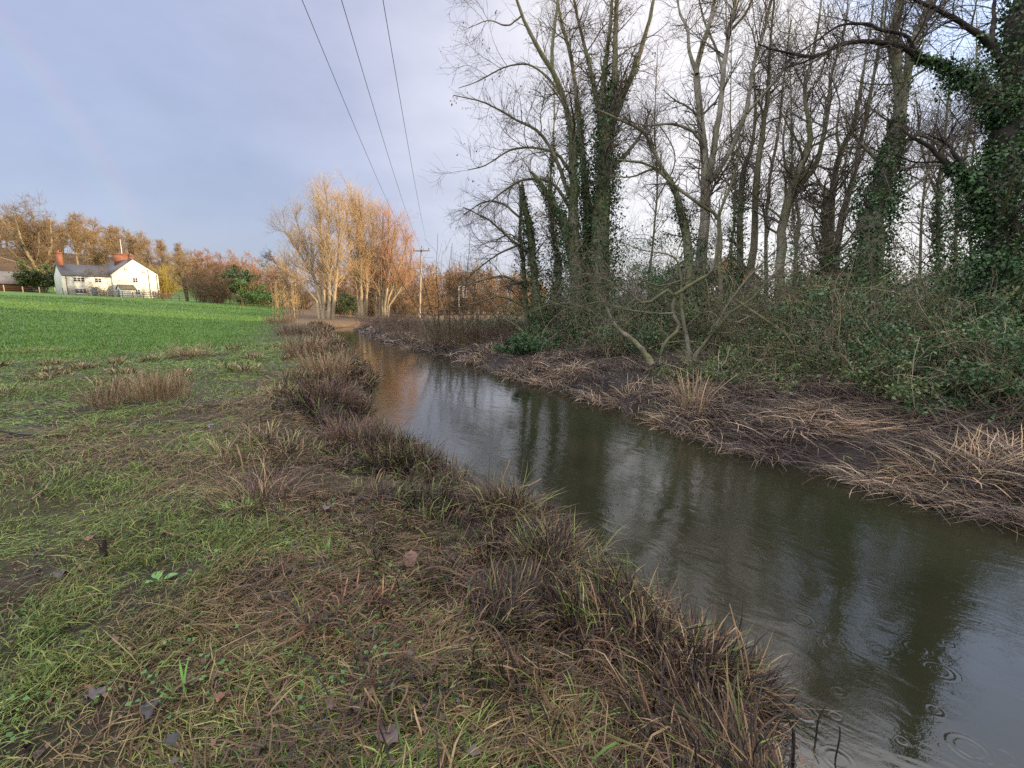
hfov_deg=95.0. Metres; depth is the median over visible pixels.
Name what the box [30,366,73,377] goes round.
straw tuft
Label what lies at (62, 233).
wood tree
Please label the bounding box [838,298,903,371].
branch
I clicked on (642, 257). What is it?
evergreen bush
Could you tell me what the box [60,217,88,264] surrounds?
wood tree
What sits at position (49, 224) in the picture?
wood tree
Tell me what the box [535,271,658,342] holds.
evergreen bush
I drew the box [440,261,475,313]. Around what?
hedgerow tree
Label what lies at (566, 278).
evergreen bush
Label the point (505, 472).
reed stalk
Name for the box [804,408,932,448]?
reed heap
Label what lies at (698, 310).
bramble bush
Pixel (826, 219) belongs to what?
bare tree
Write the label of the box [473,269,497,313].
hedgerow tree
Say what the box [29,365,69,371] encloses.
straw tuft
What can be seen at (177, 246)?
wood tree
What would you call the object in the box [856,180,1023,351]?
evergreen bush
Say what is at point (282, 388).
straw tuft
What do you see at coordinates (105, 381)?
straw tuft
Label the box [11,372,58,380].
straw tuft
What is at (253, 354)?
straw tuft
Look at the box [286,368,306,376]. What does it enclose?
straw tuft
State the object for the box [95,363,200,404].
grass tussock
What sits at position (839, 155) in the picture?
leaning ash
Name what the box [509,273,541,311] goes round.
hedgerow tree
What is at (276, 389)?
straw tuft
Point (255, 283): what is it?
field bush
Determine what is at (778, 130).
thin sapling
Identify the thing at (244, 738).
scattered leaves
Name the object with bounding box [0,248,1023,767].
ground
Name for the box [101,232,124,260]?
wood tree
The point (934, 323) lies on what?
branch
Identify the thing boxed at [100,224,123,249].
wood tree
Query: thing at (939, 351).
cane tangle
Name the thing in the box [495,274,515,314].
hedgerow tree
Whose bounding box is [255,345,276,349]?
straw tuft
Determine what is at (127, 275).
house
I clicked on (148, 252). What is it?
wood tree
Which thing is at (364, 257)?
golden poplar
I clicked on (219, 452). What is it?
straw tuft
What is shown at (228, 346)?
straw tuft
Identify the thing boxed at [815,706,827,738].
twig
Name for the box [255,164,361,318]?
golden poplar
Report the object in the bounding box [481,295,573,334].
bramble bush
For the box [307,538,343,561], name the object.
grass tussock
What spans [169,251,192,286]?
wood tree
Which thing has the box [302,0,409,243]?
overhead wire
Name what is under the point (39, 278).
evergreen bush
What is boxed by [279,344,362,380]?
grass tussock
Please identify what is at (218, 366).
straw tuft
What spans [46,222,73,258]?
wood tree
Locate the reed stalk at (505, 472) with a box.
[502,460,509,491]
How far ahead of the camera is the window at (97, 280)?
99.25 m
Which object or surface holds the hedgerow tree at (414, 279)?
on the ground at (844, 452)
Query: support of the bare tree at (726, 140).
on the ground at (844, 452)
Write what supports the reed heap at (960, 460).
on the ground at (844, 452)
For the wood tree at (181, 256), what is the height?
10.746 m
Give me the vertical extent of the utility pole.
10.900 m
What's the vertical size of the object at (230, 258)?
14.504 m
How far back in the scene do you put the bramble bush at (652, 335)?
13.86 m
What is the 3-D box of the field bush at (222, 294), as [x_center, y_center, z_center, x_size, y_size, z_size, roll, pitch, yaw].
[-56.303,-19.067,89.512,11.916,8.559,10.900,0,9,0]
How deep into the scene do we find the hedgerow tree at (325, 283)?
96.40 m
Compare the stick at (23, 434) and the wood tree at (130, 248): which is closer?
the stick at (23, 434)
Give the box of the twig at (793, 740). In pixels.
[783,713,795,767]
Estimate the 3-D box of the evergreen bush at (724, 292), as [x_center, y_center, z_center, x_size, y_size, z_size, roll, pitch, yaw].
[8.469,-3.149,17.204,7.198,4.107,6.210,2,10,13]
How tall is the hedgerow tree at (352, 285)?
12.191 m
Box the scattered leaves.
[0,400,685,767]
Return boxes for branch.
[724,283,823,351]
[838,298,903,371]
[888,299,956,354]
[910,286,1019,340]
[913,331,1023,397]
[977,328,1023,402]
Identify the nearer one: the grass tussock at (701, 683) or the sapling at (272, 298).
the grass tussock at (701, 683)
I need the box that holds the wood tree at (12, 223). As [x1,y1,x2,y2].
[1,213,19,248]
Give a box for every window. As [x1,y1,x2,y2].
[72,277,85,282]
[75,288,86,293]
[94,278,101,282]
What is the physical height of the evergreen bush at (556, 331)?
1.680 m
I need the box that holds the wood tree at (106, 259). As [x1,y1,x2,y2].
[96,243,113,264]
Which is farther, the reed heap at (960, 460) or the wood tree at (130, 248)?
the wood tree at (130, 248)
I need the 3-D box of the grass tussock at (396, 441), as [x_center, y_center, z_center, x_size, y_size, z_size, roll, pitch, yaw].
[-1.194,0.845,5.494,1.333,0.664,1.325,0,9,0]
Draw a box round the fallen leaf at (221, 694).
[213,691,226,701]
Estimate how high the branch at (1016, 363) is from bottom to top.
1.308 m
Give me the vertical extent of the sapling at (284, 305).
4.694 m
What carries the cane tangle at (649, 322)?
on the ground at (844, 452)
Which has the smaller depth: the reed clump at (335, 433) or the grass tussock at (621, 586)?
the grass tussock at (621, 586)
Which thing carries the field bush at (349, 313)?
on the ground at (844, 452)
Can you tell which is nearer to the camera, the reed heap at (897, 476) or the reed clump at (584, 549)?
the reed clump at (584, 549)
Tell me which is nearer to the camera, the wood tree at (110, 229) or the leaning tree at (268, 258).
the leaning tree at (268, 258)
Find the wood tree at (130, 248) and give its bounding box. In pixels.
[120,233,143,259]
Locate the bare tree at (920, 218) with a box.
[891,49,983,286]
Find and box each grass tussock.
[0,378,47,400]
[2,343,73,355]
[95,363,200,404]
[123,462,148,473]
[154,339,217,358]
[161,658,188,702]
[177,452,329,530]
[218,495,265,515]
[262,313,295,323]
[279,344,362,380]
[286,573,411,661]
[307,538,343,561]
[370,430,454,479]
[547,665,622,743]
[559,552,690,633]
[603,607,832,765]
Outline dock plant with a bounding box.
[144,572,178,584]
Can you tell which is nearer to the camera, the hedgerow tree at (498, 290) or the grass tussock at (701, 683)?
the grass tussock at (701, 683)
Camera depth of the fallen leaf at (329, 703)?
1.89 m
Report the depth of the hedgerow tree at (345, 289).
93.37 m
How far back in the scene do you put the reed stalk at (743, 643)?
2.30 m
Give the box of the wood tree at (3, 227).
[0,211,9,247]
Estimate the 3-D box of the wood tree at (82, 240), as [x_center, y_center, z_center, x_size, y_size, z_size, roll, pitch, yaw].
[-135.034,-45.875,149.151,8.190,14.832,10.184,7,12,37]
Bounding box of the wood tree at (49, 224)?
[39,217,61,242]
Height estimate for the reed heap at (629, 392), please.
0.790 m
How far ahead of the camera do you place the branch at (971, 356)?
7.32 m
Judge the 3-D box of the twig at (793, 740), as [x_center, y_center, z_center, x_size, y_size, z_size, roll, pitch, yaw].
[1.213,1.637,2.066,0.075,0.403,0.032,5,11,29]
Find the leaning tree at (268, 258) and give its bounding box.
[255,245,295,312]
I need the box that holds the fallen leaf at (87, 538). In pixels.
[85,534,95,540]
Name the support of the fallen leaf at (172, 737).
on the ground at (844, 452)
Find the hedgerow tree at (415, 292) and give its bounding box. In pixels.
[401,271,442,314]
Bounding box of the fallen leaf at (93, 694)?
[84,686,105,699]
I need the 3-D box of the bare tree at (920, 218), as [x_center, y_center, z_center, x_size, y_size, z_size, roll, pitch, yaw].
[17.996,-8.357,20.589,5.242,12.242,4.829,-4,10,-21]
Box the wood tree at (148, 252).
[133,238,156,266]
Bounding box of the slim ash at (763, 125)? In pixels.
[711,0,822,328]
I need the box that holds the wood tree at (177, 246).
[172,242,187,267]
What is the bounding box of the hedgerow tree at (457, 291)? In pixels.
[443,272,471,314]
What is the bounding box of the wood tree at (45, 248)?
[34,232,58,269]
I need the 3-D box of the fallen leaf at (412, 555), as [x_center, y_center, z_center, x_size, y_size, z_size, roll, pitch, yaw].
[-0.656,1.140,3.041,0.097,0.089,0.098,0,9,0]
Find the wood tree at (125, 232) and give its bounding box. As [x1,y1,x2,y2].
[120,226,134,246]
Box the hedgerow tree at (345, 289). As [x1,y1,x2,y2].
[331,269,357,302]
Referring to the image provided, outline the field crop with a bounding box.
[0,295,363,403]
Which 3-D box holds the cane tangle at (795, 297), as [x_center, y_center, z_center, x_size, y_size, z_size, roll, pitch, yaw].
[7.740,-1.547,11.488,5.815,4.091,8.085,7,11,35]
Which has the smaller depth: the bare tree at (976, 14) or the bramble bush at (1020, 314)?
the bramble bush at (1020, 314)
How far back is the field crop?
28.93 m
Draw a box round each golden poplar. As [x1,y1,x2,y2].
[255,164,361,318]
[329,168,391,318]
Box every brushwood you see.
[352,307,408,329]
[355,302,434,332]
[374,306,492,344]
[391,304,514,351]
[419,304,565,342]
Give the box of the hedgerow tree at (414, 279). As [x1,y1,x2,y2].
[405,263,431,308]
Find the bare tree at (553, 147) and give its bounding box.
[512,0,600,316]
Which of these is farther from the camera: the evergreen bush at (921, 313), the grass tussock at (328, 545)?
the evergreen bush at (921, 313)
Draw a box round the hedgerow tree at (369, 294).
[351,266,378,305]
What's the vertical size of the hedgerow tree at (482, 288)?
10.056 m
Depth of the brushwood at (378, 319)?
41.68 m
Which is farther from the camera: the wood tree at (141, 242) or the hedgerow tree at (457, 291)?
the wood tree at (141, 242)
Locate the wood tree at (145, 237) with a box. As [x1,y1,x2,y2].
[135,233,148,251]
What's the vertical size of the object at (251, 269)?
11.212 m
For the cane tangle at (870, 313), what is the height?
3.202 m
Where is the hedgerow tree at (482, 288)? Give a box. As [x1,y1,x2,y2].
[474,272,498,313]
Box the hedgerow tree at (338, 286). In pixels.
[324,259,351,305]
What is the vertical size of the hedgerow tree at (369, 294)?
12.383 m
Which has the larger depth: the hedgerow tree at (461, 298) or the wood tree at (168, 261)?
the wood tree at (168, 261)
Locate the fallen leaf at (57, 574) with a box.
[53,569,69,577]
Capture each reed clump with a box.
[64,375,137,409]
[271,331,337,355]
[272,321,315,335]
[292,371,382,412]
[297,404,411,456]
[436,451,593,546]
[470,504,647,608]
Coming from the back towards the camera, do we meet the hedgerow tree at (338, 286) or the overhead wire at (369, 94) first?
the hedgerow tree at (338, 286)
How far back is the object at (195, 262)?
135.55 m
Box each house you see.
[53,250,159,297]
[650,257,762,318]
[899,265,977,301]
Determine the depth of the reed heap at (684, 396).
8.15 m
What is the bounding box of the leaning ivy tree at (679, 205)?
[581,72,776,348]
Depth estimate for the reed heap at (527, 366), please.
14.20 m
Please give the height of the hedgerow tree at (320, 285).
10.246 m
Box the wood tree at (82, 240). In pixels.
[67,216,105,261]
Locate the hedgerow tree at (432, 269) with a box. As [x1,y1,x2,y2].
[415,259,458,314]
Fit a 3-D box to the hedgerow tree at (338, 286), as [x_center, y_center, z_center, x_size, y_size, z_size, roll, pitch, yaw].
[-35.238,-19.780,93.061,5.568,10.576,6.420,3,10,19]
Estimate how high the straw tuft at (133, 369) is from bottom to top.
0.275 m
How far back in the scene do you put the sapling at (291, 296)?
54.78 m
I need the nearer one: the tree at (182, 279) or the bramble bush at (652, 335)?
the bramble bush at (652, 335)
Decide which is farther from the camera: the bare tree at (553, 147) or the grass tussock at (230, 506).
the bare tree at (553, 147)
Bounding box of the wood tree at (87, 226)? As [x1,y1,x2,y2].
[77,216,104,257]
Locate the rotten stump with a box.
[98,539,108,560]
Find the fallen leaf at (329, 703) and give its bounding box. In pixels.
[327,697,337,708]
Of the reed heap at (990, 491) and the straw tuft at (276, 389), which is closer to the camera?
the reed heap at (990, 491)
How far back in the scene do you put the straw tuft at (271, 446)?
5.19 m
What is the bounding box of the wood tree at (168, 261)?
[149,247,172,277]
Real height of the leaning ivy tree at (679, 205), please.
8.832 m
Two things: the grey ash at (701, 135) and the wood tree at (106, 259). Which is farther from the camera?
the wood tree at (106, 259)
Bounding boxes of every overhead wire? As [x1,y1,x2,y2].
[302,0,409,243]
[341,0,413,231]
[383,1,427,244]
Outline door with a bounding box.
[91,287,97,295]
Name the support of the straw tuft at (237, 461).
on the ground at (844, 452)
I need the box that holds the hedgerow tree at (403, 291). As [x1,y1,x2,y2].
[389,270,412,310]
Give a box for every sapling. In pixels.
[268,282,274,314]
[273,281,276,316]
[274,280,278,316]
[280,283,286,316]
[286,281,289,314]
[288,279,295,310]
[291,274,295,316]
[294,283,298,317]
[725,0,856,321]
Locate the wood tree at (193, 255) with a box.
[186,249,199,266]
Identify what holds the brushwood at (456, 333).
on the ground at (844, 452)
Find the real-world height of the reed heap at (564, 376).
0.814 m
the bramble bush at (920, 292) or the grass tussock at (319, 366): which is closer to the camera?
the grass tussock at (319, 366)
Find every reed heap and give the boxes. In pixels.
[395,336,434,349]
[456,344,502,364]
[499,353,557,376]
[538,362,592,388]
[600,373,663,412]
[634,381,735,434]
[660,363,737,416]
[749,397,836,431]
[798,413,873,441]
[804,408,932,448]
[850,436,964,503]
[859,428,1023,505]
[878,423,1023,487]
[912,451,1023,522]
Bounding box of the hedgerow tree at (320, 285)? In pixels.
[313,259,340,302]
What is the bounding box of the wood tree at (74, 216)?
[67,211,86,255]
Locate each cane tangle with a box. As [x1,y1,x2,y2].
[431,239,674,351]
[560,244,755,364]
[631,233,880,358]
[676,239,1021,369]
[700,252,942,361]
[737,248,1023,379]
[753,203,1023,407]
[806,289,1023,411]
[816,271,1023,411]
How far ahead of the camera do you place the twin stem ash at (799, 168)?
15.16 m
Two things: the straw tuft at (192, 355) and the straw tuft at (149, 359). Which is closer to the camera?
the straw tuft at (149, 359)
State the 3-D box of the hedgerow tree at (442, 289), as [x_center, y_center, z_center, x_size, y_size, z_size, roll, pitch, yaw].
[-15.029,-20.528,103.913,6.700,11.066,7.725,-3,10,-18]
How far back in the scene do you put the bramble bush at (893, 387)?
7.25 m
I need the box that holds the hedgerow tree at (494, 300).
[474,275,508,313]
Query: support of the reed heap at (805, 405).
on the ground at (844, 452)
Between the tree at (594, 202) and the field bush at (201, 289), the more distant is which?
the field bush at (201, 289)
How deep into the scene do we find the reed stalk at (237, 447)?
4.59 m
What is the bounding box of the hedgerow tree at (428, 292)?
[416,273,442,313]
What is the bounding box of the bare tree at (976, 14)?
[913,0,998,274]
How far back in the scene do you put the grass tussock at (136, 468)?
4.65 m
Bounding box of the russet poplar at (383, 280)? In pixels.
[358,198,429,318]
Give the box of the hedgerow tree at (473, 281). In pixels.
[457,258,485,313]
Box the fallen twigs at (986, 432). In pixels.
[374,317,1023,744]
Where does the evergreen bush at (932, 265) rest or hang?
on the ground at (844, 452)
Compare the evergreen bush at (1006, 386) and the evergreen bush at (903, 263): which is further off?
the evergreen bush at (903, 263)
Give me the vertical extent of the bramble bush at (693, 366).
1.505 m
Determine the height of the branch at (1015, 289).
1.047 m
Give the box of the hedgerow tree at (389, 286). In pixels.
[358,259,414,305]
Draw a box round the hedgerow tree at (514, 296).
[506,274,521,309]
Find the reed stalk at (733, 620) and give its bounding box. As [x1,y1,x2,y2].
[729,604,747,698]
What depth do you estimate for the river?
3.92 m
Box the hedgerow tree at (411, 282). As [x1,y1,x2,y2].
[391,254,421,308]
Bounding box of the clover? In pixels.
[0,498,473,752]
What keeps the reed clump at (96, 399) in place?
on the ground at (844, 452)
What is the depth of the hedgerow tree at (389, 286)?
109.54 m
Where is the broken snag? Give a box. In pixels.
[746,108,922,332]
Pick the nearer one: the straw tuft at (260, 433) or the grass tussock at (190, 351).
the straw tuft at (260, 433)
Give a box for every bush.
[8,259,54,292]
[147,263,191,297]
[178,263,236,301]
[178,263,252,303]
[218,262,270,304]
[235,279,282,305]
[245,273,296,305]
[246,272,280,304]
[277,280,327,309]
[314,291,356,316]
[315,284,371,314]
[354,293,392,316]
[370,291,424,316]
[452,294,546,333]
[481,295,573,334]
[490,326,596,355]
[496,224,660,323]
[512,305,616,344]
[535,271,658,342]
[550,203,706,313]
[564,264,703,340]
[569,305,680,358]
[578,197,768,336]
[610,202,746,327]
[633,229,851,357]
[641,311,759,351]
[645,332,772,397]
[647,255,818,330]
[695,236,900,334]
[699,328,892,403]
[702,245,1023,365]
[711,272,806,327]
[720,239,1020,387]
[746,258,955,329]
[752,288,987,360]
[758,250,923,330]
[782,279,1023,366]
[801,335,1019,402]
[842,283,1023,425]
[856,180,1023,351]
[868,319,1023,408]
[883,295,1022,324]
[891,204,984,306]
[893,257,1014,312]
[894,240,980,345]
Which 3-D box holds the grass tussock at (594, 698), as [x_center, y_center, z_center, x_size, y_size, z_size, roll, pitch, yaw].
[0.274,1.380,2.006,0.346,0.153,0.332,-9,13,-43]
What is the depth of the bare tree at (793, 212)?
24.38 m
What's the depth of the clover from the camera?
2.15 m
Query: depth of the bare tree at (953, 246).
19.28 m
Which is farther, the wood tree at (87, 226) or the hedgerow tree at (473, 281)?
the wood tree at (87, 226)
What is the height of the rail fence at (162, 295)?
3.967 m
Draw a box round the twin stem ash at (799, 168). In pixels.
[725,0,883,312]
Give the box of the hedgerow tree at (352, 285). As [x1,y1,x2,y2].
[339,260,370,298]
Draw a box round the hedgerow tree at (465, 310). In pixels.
[447,270,480,314]
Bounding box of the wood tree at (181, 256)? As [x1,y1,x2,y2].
[179,249,191,278]
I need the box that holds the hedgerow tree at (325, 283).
[313,265,348,307]
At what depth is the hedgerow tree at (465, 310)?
100.53 m
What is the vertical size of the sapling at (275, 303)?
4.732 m
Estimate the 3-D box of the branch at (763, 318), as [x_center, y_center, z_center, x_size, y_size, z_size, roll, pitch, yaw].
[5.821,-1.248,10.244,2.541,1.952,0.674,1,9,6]
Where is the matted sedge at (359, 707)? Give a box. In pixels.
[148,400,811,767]
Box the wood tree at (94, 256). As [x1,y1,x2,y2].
[75,228,112,265]
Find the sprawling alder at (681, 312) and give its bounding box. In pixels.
[506,136,873,367]
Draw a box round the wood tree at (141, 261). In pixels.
[134,253,157,270]
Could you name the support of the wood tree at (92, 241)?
on the ground at (844, 452)
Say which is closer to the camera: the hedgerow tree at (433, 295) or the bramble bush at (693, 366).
the bramble bush at (693, 366)
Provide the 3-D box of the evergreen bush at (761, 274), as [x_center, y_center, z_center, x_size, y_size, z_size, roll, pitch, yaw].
[9.588,-3.156,15.406,7.046,3.790,5.679,-9,13,-43]
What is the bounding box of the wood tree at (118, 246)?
[107,237,136,259]
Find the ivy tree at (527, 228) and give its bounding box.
[431,158,569,335]
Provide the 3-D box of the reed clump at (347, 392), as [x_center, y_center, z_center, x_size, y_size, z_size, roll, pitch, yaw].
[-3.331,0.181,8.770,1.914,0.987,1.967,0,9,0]
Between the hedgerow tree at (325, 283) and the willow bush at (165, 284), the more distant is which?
the willow bush at (165, 284)
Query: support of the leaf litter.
on the ground at (844, 452)
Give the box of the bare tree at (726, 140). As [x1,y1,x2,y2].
[701,1,774,298]
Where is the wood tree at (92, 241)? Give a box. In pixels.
[85,228,103,258]
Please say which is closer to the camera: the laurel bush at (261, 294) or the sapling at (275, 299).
the sapling at (275, 299)
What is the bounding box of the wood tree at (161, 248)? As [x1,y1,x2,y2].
[153,240,167,262]
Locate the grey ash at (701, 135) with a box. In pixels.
[594,0,875,336]
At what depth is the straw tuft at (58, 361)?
13.05 m
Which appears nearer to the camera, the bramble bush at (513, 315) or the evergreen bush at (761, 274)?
the evergreen bush at (761, 274)
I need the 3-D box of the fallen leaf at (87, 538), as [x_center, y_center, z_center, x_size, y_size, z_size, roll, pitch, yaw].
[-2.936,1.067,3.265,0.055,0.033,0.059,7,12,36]
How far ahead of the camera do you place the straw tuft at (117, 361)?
13.06 m
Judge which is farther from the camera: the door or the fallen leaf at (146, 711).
the door
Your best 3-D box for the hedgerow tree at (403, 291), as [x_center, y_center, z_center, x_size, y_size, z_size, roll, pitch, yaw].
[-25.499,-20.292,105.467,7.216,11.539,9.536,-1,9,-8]
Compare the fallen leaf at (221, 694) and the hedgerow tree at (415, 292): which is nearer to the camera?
the fallen leaf at (221, 694)
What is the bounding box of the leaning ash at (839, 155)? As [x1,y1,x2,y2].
[773,0,960,334]
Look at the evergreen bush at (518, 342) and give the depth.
15.75 m
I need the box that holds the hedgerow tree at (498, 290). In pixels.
[490,269,508,313]
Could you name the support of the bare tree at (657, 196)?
on the ground at (844, 452)
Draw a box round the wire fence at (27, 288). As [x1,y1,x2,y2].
[3,285,55,293]
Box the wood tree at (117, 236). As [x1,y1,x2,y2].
[106,224,126,248]
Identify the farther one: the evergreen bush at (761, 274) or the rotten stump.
the evergreen bush at (761, 274)
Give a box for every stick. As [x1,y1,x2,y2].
[0,430,65,436]
[30,461,55,500]
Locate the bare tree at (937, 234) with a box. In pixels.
[860,12,1004,305]
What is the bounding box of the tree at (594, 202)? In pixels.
[420,0,674,343]
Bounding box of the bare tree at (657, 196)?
[620,22,715,299]
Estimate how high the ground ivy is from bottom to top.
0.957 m
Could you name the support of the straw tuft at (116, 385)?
on the ground at (844, 452)
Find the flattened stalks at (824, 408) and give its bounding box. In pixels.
[352,319,1023,540]
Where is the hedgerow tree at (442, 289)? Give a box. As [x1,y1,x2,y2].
[434,268,453,311]
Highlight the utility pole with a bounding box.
[414,246,429,317]
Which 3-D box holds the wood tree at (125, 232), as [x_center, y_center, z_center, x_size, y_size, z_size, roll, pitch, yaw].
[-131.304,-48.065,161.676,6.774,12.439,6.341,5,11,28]
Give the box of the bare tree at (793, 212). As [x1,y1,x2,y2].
[751,0,839,274]
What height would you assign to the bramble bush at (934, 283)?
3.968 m
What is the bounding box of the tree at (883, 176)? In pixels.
[778,0,992,351]
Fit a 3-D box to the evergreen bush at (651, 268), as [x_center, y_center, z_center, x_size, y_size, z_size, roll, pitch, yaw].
[6.102,-4.536,18.758,7.651,5.484,9.168,0,9,0]
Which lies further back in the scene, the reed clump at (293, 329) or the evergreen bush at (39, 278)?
the evergreen bush at (39, 278)
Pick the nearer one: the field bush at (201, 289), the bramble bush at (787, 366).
the bramble bush at (787, 366)
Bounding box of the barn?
[0,271,34,291]
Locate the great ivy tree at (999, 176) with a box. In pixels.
[712,0,1023,367]
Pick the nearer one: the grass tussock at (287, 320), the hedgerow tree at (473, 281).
the grass tussock at (287, 320)
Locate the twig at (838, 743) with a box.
[835,727,843,758]
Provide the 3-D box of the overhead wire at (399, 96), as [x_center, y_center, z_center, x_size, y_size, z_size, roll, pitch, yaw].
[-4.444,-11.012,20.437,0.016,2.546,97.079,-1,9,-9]
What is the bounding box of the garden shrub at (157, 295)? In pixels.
[147,287,174,298]
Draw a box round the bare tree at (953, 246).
[909,16,999,295]
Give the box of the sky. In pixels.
[0,0,1021,302]
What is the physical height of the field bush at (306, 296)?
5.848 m
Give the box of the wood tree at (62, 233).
[52,224,69,240]
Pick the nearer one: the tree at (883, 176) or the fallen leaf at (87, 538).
the fallen leaf at (87, 538)
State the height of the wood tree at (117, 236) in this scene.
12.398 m
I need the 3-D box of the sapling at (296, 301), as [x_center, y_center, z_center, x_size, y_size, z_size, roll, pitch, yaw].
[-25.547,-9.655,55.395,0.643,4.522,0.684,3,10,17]
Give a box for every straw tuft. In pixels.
[1,360,13,366]
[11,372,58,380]
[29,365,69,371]
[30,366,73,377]
[37,356,70,365]
[67,360,101,368]
[80,369,145,385]
[102,355,130,364]
[103,363,140,374]
[103,380,135,388]
[133,353,158,360]
[138,352,169,359]
[164,367,198,375]
[173,350,203,356]
[177,425,276,465]
[200,445,279,473]
[208,361,244,370]
[217,426,320,462]
[219,342,242,350]
[226,359,264,372]
[234,416,290,445]
[244,350,265,359]
[247,425,332,466]
[253,378,303,394]
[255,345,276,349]
[269,382,298,392]
[273,366,313,379]
[277,354,292,360]
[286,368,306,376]
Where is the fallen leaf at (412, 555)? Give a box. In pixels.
[403,550,417,566]
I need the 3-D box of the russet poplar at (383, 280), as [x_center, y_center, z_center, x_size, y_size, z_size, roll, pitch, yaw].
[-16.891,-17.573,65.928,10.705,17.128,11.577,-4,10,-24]
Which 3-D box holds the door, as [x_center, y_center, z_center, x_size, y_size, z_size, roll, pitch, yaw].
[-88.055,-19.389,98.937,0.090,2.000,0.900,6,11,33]
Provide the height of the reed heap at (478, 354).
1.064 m
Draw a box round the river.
[333,327,1023,767]
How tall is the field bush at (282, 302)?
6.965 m
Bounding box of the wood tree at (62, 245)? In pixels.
[41,231,70,255]
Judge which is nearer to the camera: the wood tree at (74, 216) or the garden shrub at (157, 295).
the garden shrub at (157, 295)
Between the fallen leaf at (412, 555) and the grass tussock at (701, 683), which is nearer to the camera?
the grass tussock at (701, 683)
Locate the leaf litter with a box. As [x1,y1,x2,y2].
[441,323,1023,442]
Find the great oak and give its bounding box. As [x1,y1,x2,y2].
[0,189,89,271]
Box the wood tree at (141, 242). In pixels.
[124,230,154,262]
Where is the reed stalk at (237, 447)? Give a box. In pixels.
[236,444,243,472]
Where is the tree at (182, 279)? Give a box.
[165,248,195,300]
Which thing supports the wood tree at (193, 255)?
on the ground at (844, 452)
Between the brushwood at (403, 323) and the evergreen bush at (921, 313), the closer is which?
the evergreen bush at (921, 313)
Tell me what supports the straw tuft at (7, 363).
on the ground at (844, 452)
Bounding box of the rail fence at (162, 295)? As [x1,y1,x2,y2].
[62,288,269,305]
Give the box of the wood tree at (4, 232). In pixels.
[0,217,10,243]
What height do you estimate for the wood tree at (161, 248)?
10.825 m
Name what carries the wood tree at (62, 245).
on the ground at (844, 452)
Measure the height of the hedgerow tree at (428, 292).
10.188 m
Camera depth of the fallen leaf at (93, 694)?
1.93 m
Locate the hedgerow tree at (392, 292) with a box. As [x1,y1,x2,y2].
[377,274,404,312]
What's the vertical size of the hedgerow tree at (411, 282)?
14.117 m
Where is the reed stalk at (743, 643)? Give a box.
[727,627,753,709]
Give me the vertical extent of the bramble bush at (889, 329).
3.462 m
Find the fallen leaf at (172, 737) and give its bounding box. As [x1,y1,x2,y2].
[165,731,180,745]
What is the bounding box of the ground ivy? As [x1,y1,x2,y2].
[426,319,1023,417]
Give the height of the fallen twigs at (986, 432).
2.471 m
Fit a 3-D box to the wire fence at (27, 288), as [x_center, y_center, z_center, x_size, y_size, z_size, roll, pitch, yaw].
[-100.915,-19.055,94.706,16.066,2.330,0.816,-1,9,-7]
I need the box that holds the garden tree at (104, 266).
[81,262,112,295]
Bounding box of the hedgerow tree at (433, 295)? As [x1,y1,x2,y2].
[418,264,451,314]
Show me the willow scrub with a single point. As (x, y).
(459, 315)
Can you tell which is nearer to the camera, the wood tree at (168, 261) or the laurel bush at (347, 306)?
the laurel bush at (347, 306)
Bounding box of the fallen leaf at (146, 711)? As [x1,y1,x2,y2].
[139,699,158,719]
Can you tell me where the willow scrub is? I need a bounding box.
[384,234,511,348]
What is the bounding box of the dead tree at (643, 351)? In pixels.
[587,260,654,365]

